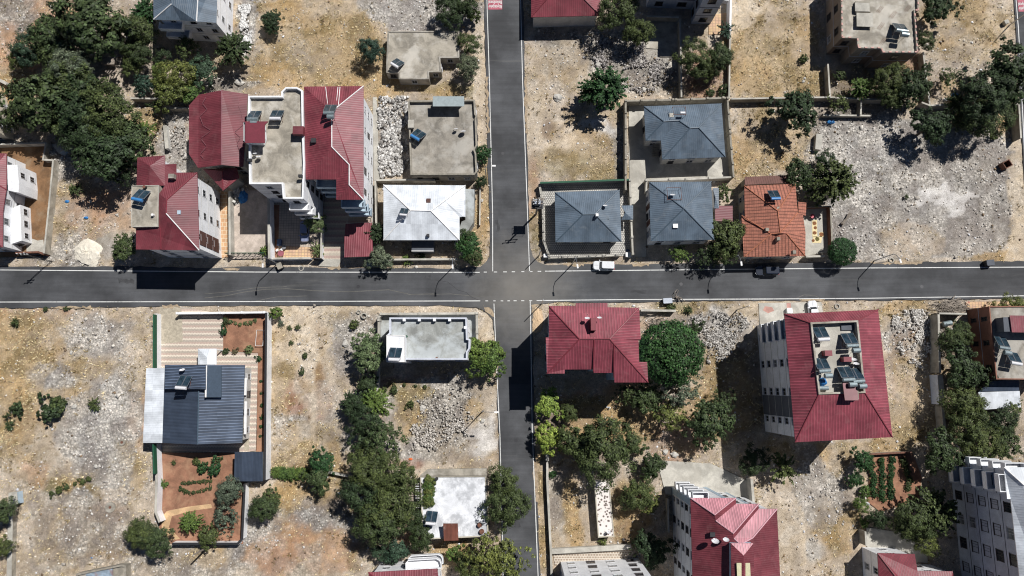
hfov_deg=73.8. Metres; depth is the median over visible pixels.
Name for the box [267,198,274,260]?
boundary wall
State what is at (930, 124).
leafy tree
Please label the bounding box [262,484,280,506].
leafy tree
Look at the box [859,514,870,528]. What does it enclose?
shrub
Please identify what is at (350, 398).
broadleaf tree
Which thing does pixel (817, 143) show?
boundary wall
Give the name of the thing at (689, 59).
feathery tree
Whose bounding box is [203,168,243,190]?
porch canopy
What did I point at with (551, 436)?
leafy tree
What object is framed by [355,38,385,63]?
feathery tree
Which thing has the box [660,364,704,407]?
sparse tree
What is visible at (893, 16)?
rod bundle
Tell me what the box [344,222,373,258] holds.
red carport
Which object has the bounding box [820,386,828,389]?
water tank
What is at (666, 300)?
waste container
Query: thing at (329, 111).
solar water heater
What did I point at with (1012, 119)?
feathery tree
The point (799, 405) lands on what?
apartment building
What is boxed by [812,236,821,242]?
drying cloth
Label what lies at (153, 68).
leafy tree
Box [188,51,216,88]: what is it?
leafy tree
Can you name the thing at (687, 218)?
grey roofed house
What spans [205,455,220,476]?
shrub
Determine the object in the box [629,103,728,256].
concrete yard
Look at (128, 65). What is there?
leafy tree
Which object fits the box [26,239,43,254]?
courtyard apron
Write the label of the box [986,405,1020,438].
feathery tree
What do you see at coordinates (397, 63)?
solar water heater
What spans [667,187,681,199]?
pipe frame
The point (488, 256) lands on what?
weeds
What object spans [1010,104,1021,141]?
boundary wall
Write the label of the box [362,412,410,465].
sparse tree
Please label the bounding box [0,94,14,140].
cream building
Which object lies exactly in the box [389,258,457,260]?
boundary wall
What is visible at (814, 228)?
drying cloth
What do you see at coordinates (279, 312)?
leafy tree
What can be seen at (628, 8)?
feathery tree
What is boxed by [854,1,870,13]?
sheet stack
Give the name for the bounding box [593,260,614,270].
parked car
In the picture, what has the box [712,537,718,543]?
satellite dish
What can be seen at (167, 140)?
boundary wall
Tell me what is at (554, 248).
hex paved yard
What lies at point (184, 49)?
sparse tree
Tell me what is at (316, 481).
leafy tree
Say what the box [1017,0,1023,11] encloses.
road marking
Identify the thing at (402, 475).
feathery tree
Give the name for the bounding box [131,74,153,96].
leafy tree
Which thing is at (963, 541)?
window
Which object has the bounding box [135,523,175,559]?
feathery tree
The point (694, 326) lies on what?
shrub
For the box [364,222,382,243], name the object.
broadleaf tree
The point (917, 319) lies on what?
rubble
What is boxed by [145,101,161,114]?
leafy tree
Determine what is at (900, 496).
vegetable garden
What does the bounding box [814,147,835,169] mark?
feathery tree
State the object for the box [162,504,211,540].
garden path
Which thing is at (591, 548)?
boundary wall
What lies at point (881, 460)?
vegetable plant
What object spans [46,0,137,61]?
leafy tree
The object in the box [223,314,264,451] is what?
garden bed
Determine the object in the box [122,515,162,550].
feathery tree
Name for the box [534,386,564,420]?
leafy tree
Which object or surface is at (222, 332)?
shrub
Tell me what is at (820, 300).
road dust
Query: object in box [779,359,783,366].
window
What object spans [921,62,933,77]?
leafy tree
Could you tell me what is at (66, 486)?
vegetable plant
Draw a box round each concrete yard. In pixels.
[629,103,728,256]
[660,461,747,498]
[866,528,927,562]
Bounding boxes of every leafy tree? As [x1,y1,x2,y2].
[0,74,74,132]
[14,12,69,59]
[30,43,55,70]
[40,72,110,131]
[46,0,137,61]
[70,124,146,180]
[102,15,135,50]
[110,232,135,260]
[118,118,155,165]
[121,48,144,78]
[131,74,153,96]
[139,118,156,138]
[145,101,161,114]
[151,59,167,79]
[153,78,190,113]
[175,80,204,103]
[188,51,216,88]
[198,520,218,551]
[260,8,284,26]
[260,19,281,34]
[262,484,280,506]
[268,307,282,318]
[298,467,329,497]
[308,445,335,480]
[350,328,385,373]
[356,371,378,397]
[362,245,393,270]
[383,532,410,565]
[445,544,464,562]
[455,232,482,262]
[464,337,505,377]
[467,8,480,23]
[470,342,506,381]
[475,144,491,164]
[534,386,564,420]
[534,419,560,456]
[556,424,612,467]
[619,430,647,454]
[630,378,663,413]
[633,527,678,570]
[639,446,667,480]
[681,399,735,451]
[711,219,746,262]
[717,20,734,38]
[718,183,732,202]
[764,87,817,138]
[770,452,799,485]
[785,157,818,193]
[832,70,845,79]
[844,471,864,487]
[849,446,874,473]
[888,67,932,108]
[909,106,956,146]
[921,0,963,25]
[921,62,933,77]
[924,424,967,475]
[945,340,998,391]
[985,424,1023,459]
[988,34,1023,103]
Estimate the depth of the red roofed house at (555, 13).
133.92 m
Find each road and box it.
[0,0,1023,575]
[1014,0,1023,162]
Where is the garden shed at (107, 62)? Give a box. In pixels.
[101,57,119,75]
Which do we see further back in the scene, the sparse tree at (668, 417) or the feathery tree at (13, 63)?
the feathery tree at (13, 63)
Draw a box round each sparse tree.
[149,46,171,62]
[175,32,201,60]
[212,504,239,538]
[346,429,374,453]
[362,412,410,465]
[462,531,516,575]
[488,539,535,575]
[612,385,637,406]
[629,535,641,556]
[640,487,659,514]
[651,398,692,431]
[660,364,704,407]
[668,245,691,263]
[695,245,715,269]
[710,387,737,414]
[826,92,848,113]
[938,67,962,88]
[963,371,989,391]
[1000,398,1023,418]
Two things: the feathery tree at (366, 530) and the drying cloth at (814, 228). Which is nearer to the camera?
the feathery tree at (366, 530)
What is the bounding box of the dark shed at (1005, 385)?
[973,380,1018,391]
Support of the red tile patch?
on the paved forecourt at (778, 312)
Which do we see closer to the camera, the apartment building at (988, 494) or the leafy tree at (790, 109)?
the apartment building at (988, 494)
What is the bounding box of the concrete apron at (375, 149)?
[373,97,379,179]
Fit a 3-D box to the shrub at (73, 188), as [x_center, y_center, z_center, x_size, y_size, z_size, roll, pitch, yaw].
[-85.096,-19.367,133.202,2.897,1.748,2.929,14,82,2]
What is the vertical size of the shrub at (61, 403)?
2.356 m
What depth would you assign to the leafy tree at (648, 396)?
123.90 m
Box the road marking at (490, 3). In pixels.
[488,0,501,8]
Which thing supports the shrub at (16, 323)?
on the ground at (578, 136)
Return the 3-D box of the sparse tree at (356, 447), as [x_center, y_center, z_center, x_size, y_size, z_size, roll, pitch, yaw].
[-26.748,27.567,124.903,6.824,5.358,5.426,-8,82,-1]
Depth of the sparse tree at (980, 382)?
125.30 m
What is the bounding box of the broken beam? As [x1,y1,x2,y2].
[841,212,851,224]
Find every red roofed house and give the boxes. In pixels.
[189,90,248,174]
[368,553,443,575]
[531,0,599,26]
[862,547,953,575]
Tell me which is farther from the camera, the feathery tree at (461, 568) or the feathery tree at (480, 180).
the feathery tree at (480, 180)
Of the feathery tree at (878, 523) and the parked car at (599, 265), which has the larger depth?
the parked car at (599, 265)
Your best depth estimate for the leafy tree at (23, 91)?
126.96 m
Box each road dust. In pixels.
[51,305,90,308]
[118,278,133,283]
[162,304,179,308]
[205,286,818,300]
[223,268,238,270]
[327,266,340,269]
[484,307,493,316]
[485,77,489,132]
[495,219,499,231]
[514,512,520,527]
[524,77,527,133]
[531,304,537,314]
[533,460,538,501]
[563,263,583,266]
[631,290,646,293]
[632,262,649,266]
[800,299,824,301]
[870,261,922,264]
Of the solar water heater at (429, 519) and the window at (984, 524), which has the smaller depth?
the window at (984, 524)
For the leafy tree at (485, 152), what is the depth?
132.28 m
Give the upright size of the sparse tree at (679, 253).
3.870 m
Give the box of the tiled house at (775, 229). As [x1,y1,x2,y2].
[736,183,805,258]
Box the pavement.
[966,301,1009,307]
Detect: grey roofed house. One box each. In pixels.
[554,190,632,242]
[642,103,725,163]
[646,181,718,244]
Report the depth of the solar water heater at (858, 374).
111.04 m
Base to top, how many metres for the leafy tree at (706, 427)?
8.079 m
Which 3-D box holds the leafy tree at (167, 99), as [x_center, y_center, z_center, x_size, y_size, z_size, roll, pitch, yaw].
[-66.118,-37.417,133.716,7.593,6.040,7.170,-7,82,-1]
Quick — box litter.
[0,0,1019,574]
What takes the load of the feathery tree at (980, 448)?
on the ground at (578, 136)
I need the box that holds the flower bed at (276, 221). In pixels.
[274,205,278,257]
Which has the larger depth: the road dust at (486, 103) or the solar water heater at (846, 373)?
the road dust at (486, 103)
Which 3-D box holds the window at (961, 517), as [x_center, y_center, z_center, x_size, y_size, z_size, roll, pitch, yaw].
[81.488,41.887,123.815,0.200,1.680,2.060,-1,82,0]
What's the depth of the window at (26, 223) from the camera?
131.61 m
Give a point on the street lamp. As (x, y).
(900, 261)
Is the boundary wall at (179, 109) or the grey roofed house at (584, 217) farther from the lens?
the boundary wall at (179, 109)
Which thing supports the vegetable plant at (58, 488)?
on the ground at (578, 136)
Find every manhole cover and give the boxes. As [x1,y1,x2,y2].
[105,502,115,512]
[119,439,125,445]
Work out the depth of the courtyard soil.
134.08 m
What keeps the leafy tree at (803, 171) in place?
on the ground at (578, 136)
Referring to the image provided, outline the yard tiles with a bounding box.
[276,202,320,249]
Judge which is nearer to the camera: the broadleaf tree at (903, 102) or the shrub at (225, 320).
the shrub at (225, 320)
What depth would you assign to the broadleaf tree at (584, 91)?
133.38 m
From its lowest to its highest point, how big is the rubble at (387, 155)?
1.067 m
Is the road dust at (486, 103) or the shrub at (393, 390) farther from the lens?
the road dust at (486, 103)
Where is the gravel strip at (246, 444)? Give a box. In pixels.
[244,367,250,450]
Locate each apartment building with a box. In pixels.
[131,155,221,257]
[243,87,323,219]
[304,86,372,216]
[545,303,648,382]
[560,558,650,575]
[646,0,728,23]
[672,481,779,575]
[757,309,892,442]
[948,455,1023,575]
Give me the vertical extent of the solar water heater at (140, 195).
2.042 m
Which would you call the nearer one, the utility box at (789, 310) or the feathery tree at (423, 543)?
the feathery tree at (423, 543)
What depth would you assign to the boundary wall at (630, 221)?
131.72 m
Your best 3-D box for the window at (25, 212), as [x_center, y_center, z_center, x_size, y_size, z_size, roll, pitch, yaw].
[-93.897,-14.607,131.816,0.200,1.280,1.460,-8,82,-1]
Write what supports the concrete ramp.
on the striped forecourt at (338, 219)
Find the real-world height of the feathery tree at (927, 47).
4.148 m
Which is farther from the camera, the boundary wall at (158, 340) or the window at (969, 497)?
the boundary wall at (158, 340)
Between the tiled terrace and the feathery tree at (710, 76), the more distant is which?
the tiled terrace
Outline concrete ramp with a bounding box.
[319,259,341,266]
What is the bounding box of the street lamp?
[874,254,901,262]
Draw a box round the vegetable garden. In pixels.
[868,453,921,510]
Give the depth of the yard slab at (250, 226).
132.93 m
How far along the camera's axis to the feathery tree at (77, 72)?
128.19 m
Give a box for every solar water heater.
[131,189,150,202]
[175,375,192,389]
[247,111,261,122]
[269,110,284,121]
[323,105,336,119]
[388,347,401,361]
[390,58,404,69]
[399,208,408,215]
[410,128,426,142]
[425,511,437,525]
[767,190,780,200]
[813,327,829,341]
[816,358,832,378]
[837,366,857,386]
[840,333,860,352]
[851,368,867,388]
[892,23,909,39]
[993,336,1011,355]
[1005,352,1022,365]
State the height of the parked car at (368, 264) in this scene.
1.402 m
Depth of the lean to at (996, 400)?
125.31 m
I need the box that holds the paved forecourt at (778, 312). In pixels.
[759,302,822,323]
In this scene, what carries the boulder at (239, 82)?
on the ground at (578, 136)
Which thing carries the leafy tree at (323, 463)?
on the ground at (578, 136)
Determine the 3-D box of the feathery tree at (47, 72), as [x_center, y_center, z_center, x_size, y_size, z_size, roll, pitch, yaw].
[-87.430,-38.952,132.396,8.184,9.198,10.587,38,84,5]
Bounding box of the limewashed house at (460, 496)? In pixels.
[415,468,488,540]
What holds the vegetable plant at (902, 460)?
on the vegetable garden
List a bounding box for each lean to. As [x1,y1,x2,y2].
[740,175,788,187]
[975,391,1020,409]
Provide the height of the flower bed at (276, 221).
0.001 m
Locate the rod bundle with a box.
[877,6,909,44]
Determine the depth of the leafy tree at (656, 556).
120.00 m
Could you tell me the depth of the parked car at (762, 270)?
130.47 m
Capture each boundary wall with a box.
[0,142,58,254]
[7,491,17,575]
[11,491,23,503]
[15,251,49,255]
[53,143,67,154]
[130,97,162,102]
[154,313,160,367]
[154,444,165,522]
[163,125,171,150]
[169,107,188,111]
[172,482,248,544]
[176,311,268,314]
[228,191,234,256]
[264,313,271,479]
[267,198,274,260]
[272,257,312,260]
[320,228,323,259]
[328,470,349,476]
[374,180,378,242]
[376,179,435,182]
[376,366,379,391]
[377,312,478,355]
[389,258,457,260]
[479,186,480,225]
[538,184,620,259]
[540,179,628,185]
[546,461,552,575]
[552,543,630,553]
[623,96,726,193]
[627,179,633,255]
[639,309,675,311]
[643,176,730,183]
[644,181,647,194]
[646,15,678,21]
[665,498,669,532]
[677,19,681,98]
[723,97,734,180]
[726,0,731,35]
[726,31,730,98]
[729,96,885,103]
[746,477,754,501]
[802,255,825,258]
[806,206,829,208]
[813,134,821,151]
[821,114,870,117]
[823,64,830,95]
[826,206,832,249]
[856,100,861,115]
[858,529,866,545]
[862,451,911,454]
[916,102,1010,109]
[917,52,930,104]
[929,314,940,372]
[931,312,966,315]
[934,405,946,434]
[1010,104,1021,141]
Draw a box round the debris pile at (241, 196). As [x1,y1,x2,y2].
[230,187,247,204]
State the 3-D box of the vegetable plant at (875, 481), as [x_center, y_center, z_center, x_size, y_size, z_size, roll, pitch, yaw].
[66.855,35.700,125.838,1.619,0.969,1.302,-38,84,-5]
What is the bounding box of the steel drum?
[941,320,952,326]
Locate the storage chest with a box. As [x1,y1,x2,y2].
[277,239,281,245]
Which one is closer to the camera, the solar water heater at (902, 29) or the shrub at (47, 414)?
the shrub at (47, 414)
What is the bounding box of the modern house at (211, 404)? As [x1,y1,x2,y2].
[143,349,251,443]
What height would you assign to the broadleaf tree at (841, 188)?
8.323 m
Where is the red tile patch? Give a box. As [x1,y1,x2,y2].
[763,306,773,312]
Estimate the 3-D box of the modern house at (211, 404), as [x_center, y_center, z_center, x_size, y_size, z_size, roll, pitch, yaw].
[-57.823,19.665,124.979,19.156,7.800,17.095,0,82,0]
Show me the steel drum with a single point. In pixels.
(947, 323)
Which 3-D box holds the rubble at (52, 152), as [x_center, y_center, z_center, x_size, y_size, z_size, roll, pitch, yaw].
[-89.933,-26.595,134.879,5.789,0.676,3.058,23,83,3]
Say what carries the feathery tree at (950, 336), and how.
on the ground at (578, 136)
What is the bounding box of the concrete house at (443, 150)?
[408,96,477,180]
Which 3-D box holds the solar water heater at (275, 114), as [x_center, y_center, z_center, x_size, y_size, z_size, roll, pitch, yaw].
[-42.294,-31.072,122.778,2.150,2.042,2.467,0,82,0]
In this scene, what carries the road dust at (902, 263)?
on the road at (518, 272)
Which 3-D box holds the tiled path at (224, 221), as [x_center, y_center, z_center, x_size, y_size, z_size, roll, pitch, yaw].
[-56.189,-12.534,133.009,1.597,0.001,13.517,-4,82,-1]
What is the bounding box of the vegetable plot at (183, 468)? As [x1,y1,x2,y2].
[159,453,243,543]
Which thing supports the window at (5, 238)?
in the white house at (18, 182)
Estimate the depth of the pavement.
130.80 m
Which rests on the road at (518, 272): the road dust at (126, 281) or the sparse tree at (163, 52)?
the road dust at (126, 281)
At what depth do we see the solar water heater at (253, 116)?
122.23 m
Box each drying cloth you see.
[812,220,816,236]
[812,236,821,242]
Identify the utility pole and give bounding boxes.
[16,253,52,261]
[531,197,546,214]
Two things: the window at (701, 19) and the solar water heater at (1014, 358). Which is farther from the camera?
the window at (701, 19)
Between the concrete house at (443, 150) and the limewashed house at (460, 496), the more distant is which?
the concrete house at (443, 150)
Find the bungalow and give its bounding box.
[383,184,474,253]
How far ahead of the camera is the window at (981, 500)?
118.35 m
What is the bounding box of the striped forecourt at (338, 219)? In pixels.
[323,197,372,258]
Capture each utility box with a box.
[625,252,631,256]
[786,308,792,312]
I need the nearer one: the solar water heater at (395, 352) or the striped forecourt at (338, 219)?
the solar water heater at (395, 352)
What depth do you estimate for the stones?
133.44 m
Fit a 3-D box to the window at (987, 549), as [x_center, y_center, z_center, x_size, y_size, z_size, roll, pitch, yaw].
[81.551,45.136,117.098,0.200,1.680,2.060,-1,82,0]
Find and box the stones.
[9,0,996,568]
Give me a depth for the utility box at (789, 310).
129.77 m
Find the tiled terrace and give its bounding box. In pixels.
[709,13,726,34]
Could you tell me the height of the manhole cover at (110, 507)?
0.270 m
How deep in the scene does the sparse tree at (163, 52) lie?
134.60 m
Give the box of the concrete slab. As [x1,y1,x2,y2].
[646,15,681,56]
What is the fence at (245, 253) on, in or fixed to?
on the yard slab at (250, 226)
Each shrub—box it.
[2,401,22,420]
[4,419,14,430]
[10,316,18,327]
[36,392,60,422]
[47,396,66,413]
[68,182,83,196]
[87,397,100,411]
[161,479,168,488]
[192,457,200,465]
[196,462,207,473]
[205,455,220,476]
[211,453,222,463]
[218,324,226,334]
[220,317,229,325]
[222,348,229,354]
[231,347,238,353]
[244,345,253,354]
[258,246,267,256]
[269,465,281,479]
[279,465,288,480]
[285,467,299,481]
[295,467,304,479]
[301,467,310,478]
[310,241,323,256]
[348,319,358,329]
[390,386,396,394]
[402,255,410,265]
[404,400,413,409]
[414,253,424,261]
[548,470,556,478]
[597,537,606,545]
[623,422,633,432]
[666,303,675,309]
[684,304,692,314]
[691,319,705,332]
[706,88,714,96]
[718,84,727,95]
[798,54,808,62]
[858,485,870,498]
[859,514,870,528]
[989,131,1002,139]
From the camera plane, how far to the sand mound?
130.24 m
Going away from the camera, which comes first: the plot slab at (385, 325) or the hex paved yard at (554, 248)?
the plot slab at (385, 325)
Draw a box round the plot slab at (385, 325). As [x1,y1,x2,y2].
[379,314,475,360]
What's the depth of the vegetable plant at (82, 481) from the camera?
125.78 m
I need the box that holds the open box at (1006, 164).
[998,159,1012,170]
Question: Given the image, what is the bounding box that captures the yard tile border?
[278,246,319,257]
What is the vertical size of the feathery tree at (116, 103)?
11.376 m
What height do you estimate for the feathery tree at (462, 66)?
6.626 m
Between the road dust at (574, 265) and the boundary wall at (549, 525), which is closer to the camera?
the boundary wall at (549, 525)
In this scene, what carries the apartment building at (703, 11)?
on the ground at (578, 136)
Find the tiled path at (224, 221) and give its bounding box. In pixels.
[219,191,227,257]
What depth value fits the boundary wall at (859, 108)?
135.15 m
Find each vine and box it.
[421,474,435,486]
[421,481,434,490]
[422,491,435,505]
[422,497,435,508]
[423,484,435,496]
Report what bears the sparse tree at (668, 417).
on the ground at (578, 136)
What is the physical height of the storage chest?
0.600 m
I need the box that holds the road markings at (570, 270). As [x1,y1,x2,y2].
[20,0,1023,575]
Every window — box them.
[3,235,9,242]
[4,218,9,225]
[5,199,11,205]
[20,172,25,179]
[23,208,28,216]
[24,220,28,228]
[24,233,29,239]
[30,176,35,183]
[202,189,206,197]
[654,1,662,5]
[676,2,686,6]
[698,18,707,21]
[703,9,711,12]
[707,0,716,3]
[773,359,776,367]
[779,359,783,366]
[782,388,785,395]
[827,34,830,44]
[834,3,837,14]
[834,26,837,36]
[840,41,848,45]
[859,51,868,55]
[864,562,869,570]
[873,566,877,574]
[955,490,962,500]
[957,512,964,524]
[960,536,967,548]
[962,561,969,572]
[966,492,973,502]
[968,515,976,528]
[971,540,978,552]
[974,565,981,575]
[978,495,985,506]
[980,519,988,532]
[983,340,989,345]
[983,544,991,557]
[986,570,993,575]
[990,498,998,509]
[993,522,1001,536]
[995,548,1004,562]
[1003,501,1010,512]
[1006,526,1014,540]
[1009,552,1017,567]
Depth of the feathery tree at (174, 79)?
131.32 m
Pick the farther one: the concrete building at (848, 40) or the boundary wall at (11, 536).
the concrete building at (848, 40)
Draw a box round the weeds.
[0,0,1022,574]
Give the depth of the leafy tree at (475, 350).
124.29 m
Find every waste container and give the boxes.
[276,262,283,269]
[662,298,672,303]
[983,260,994,266]
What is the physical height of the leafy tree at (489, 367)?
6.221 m
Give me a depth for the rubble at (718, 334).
129.79 m
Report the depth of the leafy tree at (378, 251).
128.44 m
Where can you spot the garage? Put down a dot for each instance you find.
(248, 466)
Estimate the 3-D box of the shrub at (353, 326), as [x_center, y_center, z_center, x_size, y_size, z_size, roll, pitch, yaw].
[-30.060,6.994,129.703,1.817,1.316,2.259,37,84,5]
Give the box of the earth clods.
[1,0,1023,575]
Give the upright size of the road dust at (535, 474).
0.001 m
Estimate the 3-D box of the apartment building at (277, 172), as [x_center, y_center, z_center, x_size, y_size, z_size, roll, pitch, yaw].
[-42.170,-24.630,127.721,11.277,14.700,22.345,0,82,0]
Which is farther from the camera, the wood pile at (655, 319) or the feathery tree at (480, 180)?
the feathery tree at (480, 180)
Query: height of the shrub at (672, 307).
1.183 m
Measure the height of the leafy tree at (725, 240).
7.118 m
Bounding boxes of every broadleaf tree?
[40,104,76,143]
[44,14,69,45]
[100,112,137,150]
[129,0,159,25]
[178,510,203,533]
[214,30,253,66]
[340,390,364,414]
[361,387,394,416]
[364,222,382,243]
[577,65,629,113]
[577,84,596,105]
[807,157,860,205]
[848,77,874,100]
[885,95,908,109]
[906,486,960,535]
[944,91,966,116]
[987,82,1021,111]
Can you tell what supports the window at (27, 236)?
in the white house at (18, 182)
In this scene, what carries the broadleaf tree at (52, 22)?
on the ground at (578, 136)
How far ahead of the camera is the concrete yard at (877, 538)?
124.71 m
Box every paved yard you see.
[161,306,257,451]
[541,183,629,255]
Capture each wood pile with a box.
[642,313,666,325]
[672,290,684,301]
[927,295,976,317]
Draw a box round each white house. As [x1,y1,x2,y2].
[0,153,37,251]
[153,0,233,41]
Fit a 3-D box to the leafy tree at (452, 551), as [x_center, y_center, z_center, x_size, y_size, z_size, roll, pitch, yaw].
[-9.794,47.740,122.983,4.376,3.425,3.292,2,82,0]
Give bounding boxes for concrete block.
[1002,19,1009,25]
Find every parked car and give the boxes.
[298,221,309,241]
[367,258,383,267]
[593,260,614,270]
[755,265,779,275]
[806,300,818,312]
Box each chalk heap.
[74,238,102,265]
[89,259,97,266]
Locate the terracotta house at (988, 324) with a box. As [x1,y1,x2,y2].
[967,306,1023,380]
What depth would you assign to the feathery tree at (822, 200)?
130.59 m
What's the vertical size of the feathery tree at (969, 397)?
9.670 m
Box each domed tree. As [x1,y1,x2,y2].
[638,319,706,387]
[826,237,857,265]
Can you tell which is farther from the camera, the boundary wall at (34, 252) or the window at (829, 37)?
the window at (829, 37)
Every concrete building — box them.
[76,562,130,575]
[386,31,460,84]
[825,0,918,68]
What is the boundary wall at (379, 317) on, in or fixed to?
on the ground at (578, 136)
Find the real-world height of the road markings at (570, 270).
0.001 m
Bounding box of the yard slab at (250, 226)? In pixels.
[231,190,267,258]
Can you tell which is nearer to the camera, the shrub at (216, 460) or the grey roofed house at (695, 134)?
the shrub at (216, 460)
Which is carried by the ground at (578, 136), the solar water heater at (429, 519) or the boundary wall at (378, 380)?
the boundary wall at (378, 380)
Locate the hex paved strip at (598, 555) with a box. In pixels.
[553,548,633,564]
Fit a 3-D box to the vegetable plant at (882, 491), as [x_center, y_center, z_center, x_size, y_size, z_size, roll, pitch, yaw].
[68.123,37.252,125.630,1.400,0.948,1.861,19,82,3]
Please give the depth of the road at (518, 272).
131.34 m
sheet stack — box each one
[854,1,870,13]
[856,13,872,26]
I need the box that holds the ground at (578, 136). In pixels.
[0,0,1023,575]
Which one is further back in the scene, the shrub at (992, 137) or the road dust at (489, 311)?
the shrub at (992, 137)
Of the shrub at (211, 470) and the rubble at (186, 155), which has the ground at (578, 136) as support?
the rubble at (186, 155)
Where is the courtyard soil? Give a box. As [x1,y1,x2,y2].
[0,146,51,256]
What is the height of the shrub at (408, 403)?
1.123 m
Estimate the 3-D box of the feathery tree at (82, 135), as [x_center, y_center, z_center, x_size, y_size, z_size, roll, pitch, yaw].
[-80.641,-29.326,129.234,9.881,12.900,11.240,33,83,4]
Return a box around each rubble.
[0,0,1023,575]
[49,143,67,163]
[169,125,188,158]
[238,4,251,50]
[376,95,408,178]
[409,387,473,450]
[585,29,673,96]
[681,311,750,368]
[891,309,930,368]
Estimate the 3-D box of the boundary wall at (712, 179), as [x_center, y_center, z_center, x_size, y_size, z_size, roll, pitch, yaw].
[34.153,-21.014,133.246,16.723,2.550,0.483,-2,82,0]
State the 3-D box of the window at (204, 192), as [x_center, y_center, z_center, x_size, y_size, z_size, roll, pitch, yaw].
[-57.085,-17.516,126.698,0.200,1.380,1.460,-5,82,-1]
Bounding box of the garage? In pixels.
[234,452,263,480]
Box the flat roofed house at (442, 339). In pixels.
[386,317,470,363]
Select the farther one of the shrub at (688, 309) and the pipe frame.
the shrub at (688, 309)
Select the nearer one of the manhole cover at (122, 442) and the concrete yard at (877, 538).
the concrete yard at (877, 538)
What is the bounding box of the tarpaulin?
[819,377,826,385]
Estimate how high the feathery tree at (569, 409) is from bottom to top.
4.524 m
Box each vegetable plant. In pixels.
[55,486,61,494]
[62,482,68,490]
[77,478,85,484]
[869,469,875,475]
[869,492,878,499]
[870,478,878,483]
[870,486,877,494]
[878,457,884,464]
[878,469,886,478]
[878,486,886,494]
[878,492,885,498]
[879,478,886,485]
[885,484,895,493]
[888,464,895,470]
[889,455,896,463]
[899,458,905,463]
[902,462,909,470]
[903,470,912,479]
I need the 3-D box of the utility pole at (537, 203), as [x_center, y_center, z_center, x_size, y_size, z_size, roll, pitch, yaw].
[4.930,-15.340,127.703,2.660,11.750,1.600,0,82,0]
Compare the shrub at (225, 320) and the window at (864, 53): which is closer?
the shrub at (225, 320)
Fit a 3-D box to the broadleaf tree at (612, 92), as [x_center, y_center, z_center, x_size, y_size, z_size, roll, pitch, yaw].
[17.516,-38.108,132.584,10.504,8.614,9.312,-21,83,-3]
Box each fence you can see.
[152,444,157,473]
[153,314,156,367]
[225,253,262,254]
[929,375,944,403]
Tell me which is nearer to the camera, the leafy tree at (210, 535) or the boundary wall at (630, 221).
the leafy tree at (210, 535)
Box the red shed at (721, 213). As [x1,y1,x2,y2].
[713,206,732,223]
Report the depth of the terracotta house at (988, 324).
124.25 m
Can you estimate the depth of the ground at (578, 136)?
130.58 m
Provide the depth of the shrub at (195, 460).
126.14 m
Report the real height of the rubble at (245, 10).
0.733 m
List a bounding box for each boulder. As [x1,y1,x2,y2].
[234,79,244,85]
[342,340,348,346]
[554,94,561,101]
[670,451,678,457]
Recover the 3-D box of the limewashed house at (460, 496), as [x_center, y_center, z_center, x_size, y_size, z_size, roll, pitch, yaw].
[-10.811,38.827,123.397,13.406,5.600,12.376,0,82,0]
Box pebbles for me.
[0,0,1023,575]
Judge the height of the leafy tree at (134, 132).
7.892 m
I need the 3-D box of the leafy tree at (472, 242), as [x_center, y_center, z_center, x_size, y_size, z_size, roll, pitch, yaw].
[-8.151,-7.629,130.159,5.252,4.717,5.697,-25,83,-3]
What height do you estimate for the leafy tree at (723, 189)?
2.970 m
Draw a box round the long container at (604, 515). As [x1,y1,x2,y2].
[593,479,613,537]
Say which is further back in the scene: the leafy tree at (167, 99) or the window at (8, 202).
the leafy tree at (167, 99)
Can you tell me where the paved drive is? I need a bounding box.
[160,306,182,343]
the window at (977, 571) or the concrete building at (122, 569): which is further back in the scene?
the concrete building at (122, 569)
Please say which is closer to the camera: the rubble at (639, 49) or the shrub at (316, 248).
the shrub at (316, 248)
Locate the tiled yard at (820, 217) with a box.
[803,208,827,254]
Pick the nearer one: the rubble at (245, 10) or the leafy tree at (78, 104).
the leafy tree at (78, 104)
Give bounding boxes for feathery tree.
[0,103,37,132]
[0,495,18,523]
[0,534,16,556]
[5,27,38,67]
[6,52,28,70]
[35,56,91,114]
[35,66,84,97]
[47,41,96,84]
[56,102,104,164]
[77,77,142,139]
[111,159,136,187]
[118,14,159,46]
[119,37,154,65]
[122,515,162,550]
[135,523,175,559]
[150,59,196,97]
[214,473,244,507]
[247,494,281,522]
[302,215,327,233]
[335,475,384,516]
[342,401,382,436]
[346,445,389,495]
[349,505,406,547]
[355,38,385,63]
[359,474,423,528]
[363,451,419,493]
[369,545,387,561]
[388,499,428,532]
[407,518,433,553]
[434,0,471,32]
[448,0,479,16]
[452,229,474,242]
[454,546,481,575]
[455,32,482,54]
[455,52,479,82]
[459,244,482,265]
[474,175,487,187]
[477,488,531,534]
[487,461,518,502]
[560,402,577,423]
[573,414,637,494]
[595,0,639,33]
[598,10,613,27]
[616,478,655,511]
[620,19,655,45]
[671,35,710,78]
[694,61,721,82]
[706,40,735,76]
[706,241,737,265]
[738,441,771,476]
[803,186,829,207]
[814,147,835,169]
[852,497,871,513]
[865,508,890,529]
[869,61,908,100]
[875,84,903,108]
[887,514,922,542]
[893,500,944,540]
[909,527,943,558]
[917,30,935,50]
[934,326,967,351]
[937,385,989,424]
[942,400,989,449]
[951,110,974,131]
[953,320,974,345]
[955,59,1017,126]
[958,418,1005,457]
[961,88,1018,138]
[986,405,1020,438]
[991,291,1021,305]
[1011,296,1023,305]
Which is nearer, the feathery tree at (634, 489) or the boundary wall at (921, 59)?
the feathery tree at (634, 489)
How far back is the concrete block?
138.08 m

